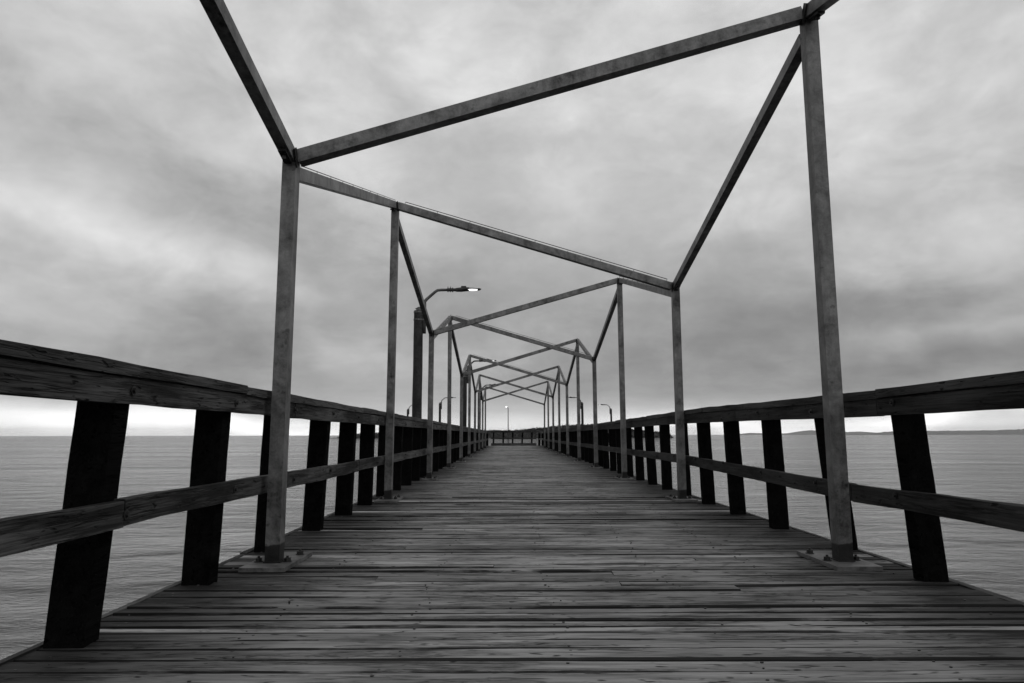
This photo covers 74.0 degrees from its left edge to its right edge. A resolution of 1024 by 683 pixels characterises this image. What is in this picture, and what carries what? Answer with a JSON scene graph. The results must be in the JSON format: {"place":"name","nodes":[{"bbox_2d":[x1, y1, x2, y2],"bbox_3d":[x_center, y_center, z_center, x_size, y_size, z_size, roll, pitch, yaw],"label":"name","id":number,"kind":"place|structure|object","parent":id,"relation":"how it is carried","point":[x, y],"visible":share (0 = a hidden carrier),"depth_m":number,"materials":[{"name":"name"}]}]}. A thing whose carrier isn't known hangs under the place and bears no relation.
{"place":"outdoors","nodes":[
{"label":"outdoors","id":0,"kind":"place"},
{"bbox_2d":[331,428,673,438],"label":"headland","id":1,"kind":"structure","parent":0,"point":[490,436],"depth_m":812.23,"materials":[{"name":"grey"}]},
{"bbox_2d":[334,424,670,437],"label":"woodland","id":2,"kind":"object","parent":1,"relation":"on","point":[564,426],"visible":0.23,"depth_m":847.74,"materials":[{"name":"grey plant"}]},
{"bbox_2d":[0,435,1023,659],"bbox_3d":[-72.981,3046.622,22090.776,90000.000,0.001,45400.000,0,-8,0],"label":"water","id":3,"kind":"structure","parent":0,"point":[146,557],"depth_m":41.64,"materials":[{"name":"grey liquid"}]},
{"bbox_2d":[412,286,480,418],"bbox_3d":[-1.408,2.868,14.338,1.486,8.237,0.230,0,-8,0],"label":"pier lamp","id":4,"kind":"object","parent":3,"relation":"in","point":[419,327],"visible":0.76,"depth_m":14.62,"materials":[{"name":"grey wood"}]},
{"bbox_2d":[439,397,455,421],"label":"pier lamp","id":5,"kind":"object","parent":3,"relation":"in","point":[440,405],"visible":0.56,"depth_m":57.67,"materials":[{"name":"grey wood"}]},
{"bbox_2d":[463,359,495,426],"bbox_3d":[-1.399,4.833,28.604,1.484,8.237,0.230,0,-8,0],"label":"pier lamp","id":6,"kind":"object","parent":3,"relation":"in","point":[465,379],"visible":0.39,"depth_m":28.87,"materials":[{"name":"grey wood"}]},
{"bbox_2d":[477,384,494,429],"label":"pier lamp","id":7,"kind":"object","parent":3,"relation":"in","point":[480,404],"visible":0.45,"depth_m":43.02,"materials":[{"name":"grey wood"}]},
{"bbox_2d":[0,443,1023,682],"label":"boardwalk","id":8,"kind":"structure","parent":3,"relation":"in","point":[515,564],"depth_m":3.19,"materials":[{"name":"grey wood"}]},
{"bbox_2d":[0,339,486,648],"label":"wooden railing","id":9,"kind":"object","parent":8,"relation":"on","point":[91,515],"visible":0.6,"depth_m":2.99,"materials":[{"name":"grey wood"}]},
{"bbox_2d":[486,431,490,445],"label":"wooden railing","id":10,"kind":"object","parent":8,"relation":"on","point":[487,437],"visible":0.02,"depth_m":51.42,"materials":[{"name":"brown wood"}]},
{"bbox_2d":[506,406,508,442],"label":"mast light","id":11,"kind":"object","parent":8,"relation":"on","point":[508,423],"visible":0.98,"depth_m":51.38,"materials":[{"name":"metal"}]},
{"bbox_2d":[491,430,535,445],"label":"wooden railing","id":12,"kind":"object","parent":8,"relation":"on","point":[512,438],"visible":0.87,"depth_m":51.05,"materials":[{"name":"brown wood"}]},
{"bbox_2d":[483,386,546,448],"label":"steel frame","id":13,"kind":"object","parent":8,"relation":"on","point":[518,397],"visible":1,"depth_m":40.86,"materials":[{"name":"grey metal"}]},
{"bbox_2d":[480,381,550,449],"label":"steel frame","id":14,"kind":"object","parent":8,"relation":"on","point":[547,390],"visible":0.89,"depth_m":36.85,"materials":[{"name":"metal"}]},
{"bbox_2d":[476,375,556,451],"bbox_3d":[0.200,3.694,34.658,3.824,3.732,4.280,0,-8,0],"label":"steel frame","id":15,"kind":"object","parent":8,"relation":"on","point":[480,387],"visible":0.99,"depth_m":32.79,"materials":[{"name":"metal"}]},
{"bbox_2d":[472,366,562,453],"bbox_3d":[0.208,3.138,30.620,3.827,3.732,4.278,0,-8,0],"label":"steel frame","id":16,"kind":"object","parent":8,"relation":"on","point":[559,424],"visible":0.98,"depth_m":28.76,"materials":[{"name":"metal"}]},
{"bbox_2d":[465,354,570,457],"bbox_3d":[0.225,2.582,26.583,3.836,3.732,4.271,0,-8,0],"label":"steel frame","id":17,"kind":"object","parent":8,"relation":"on","point":[522,371],"visible":0.99,"depth_m":24.73,"materials":[{"name":"metal"}]},
{"bbox_2d":[199,0,838,167],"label":"steel frame","id":18,"kind":"object","parent":8,"relation":"on","point":[224,25],"visible":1,"depth_m":3.87,"materials":[{"name":"metal"}]},
{"bbox_2d":[456,339,584,461],"bbox_3d":[0.237,2.026,22.546,3.828,3.732,4.266,0,-8,0],"label":"steel frame","id":19,"kind":"object","parent":8,"relation":"on","point":[514,359],"visible":0.97,"depth_m":20.68,"materials":[{"name":"metal"}]},
{"bbox_2d":[443,316,602,468],"bbox_3d":[0.250,1.467,18.554,3.840,3.749,4.171,0,-8,0],"label":"steel frame","id":20,"kind":"object","parent":8,"relation":"on","point":[451,338],"visible":0.97,"depth_m":16.77,"materials":[{"name":"metal"}]},
{"bbox_2d":[421,278,633,480],"bbox_3d":[0.265,0.907,14.506,3.798,3.753,4.401,0,-8,0],"label":"steel frame","id":21,"kind":"object","parent":8,"relation":"on","point":[441,328],"visible":0.97,"depth_m":12.60,"materials":[{"name":"metal"}]},
{"bbox_2d":[374,202,697,502],"bbox_3d":[0.276,0.328,10.445,3.880,3.793,4.204,0,-8,0],"label":"steel frame","id":22,"kind":"object","parent":8,"relation":"on","point":[652,284],"visible":0.99,"depth_m":8.65,"materials":[{"name":"metal"}]},
{"bbox_2d":[536,431,543,445],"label":"wooden railing","id":23,"kind":"object","parent":8,"relation":"on","point":[539,436],"visible":0.06,"depth_m":51.55,"materials":[{"name":"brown wood"}]},
{"bbox_2d":[238,6,882,571],"bbox_3d":[0.278,-0.224,6.408,3.799,3.786,4.354,0,-8,0],"label":"steel frame","id":24,"kind":"object","parent":8,"relation":"on","point":[806,54],"visible":1,"depth_m":4.52,"materials":[{"name":"metal"}]},
{"bbox_2d":[543,371,1023,581],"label":"wooden railing","id":25,"kind":"object","parent":8,"relation":"on","point":[920,502],"visible":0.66,"depth_m":4.37,"materials":[{"name":"grey wood"}]},
{"bbox_2d":[568,397,583,424],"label":"pier lamp","id":26,"kind":"object","parent":3,"relation":"in","point":[582,413],"visible":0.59,"depth_m":57.67,"materials":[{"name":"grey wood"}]},
{"bbox_2d":[598,404,611,421],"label":"pier lamp","id":27,"kind":"object","parent":3,"relation":"in","point":[610,410],"visible":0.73,"depth_m":71.62,"materials":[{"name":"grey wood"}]},
{"bbox_2d":[0,0,1023,435],"label":"sky","id":28,"kind":"structure","parent":0,"point":[141,175],"materials":[{"name":"grey"}]},
{"bbox_2d":[740,430,873,434],"bbox_3d":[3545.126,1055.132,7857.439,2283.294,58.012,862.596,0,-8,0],"label":"hills","id":29,"kind":"structure","parent":0,"point":[809,432],"depth_m":7615.83,"materials":[{"name":"grey"}]},
{"bbox_2d":[846,429,1023,434],"bbox_3d":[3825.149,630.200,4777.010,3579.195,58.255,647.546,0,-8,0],"label":"shore","id":30,"kind":"structure","parent":0,"point":[995,432],"depth_m":4577.19,"materials":[{"name":"grey"}]}
]}

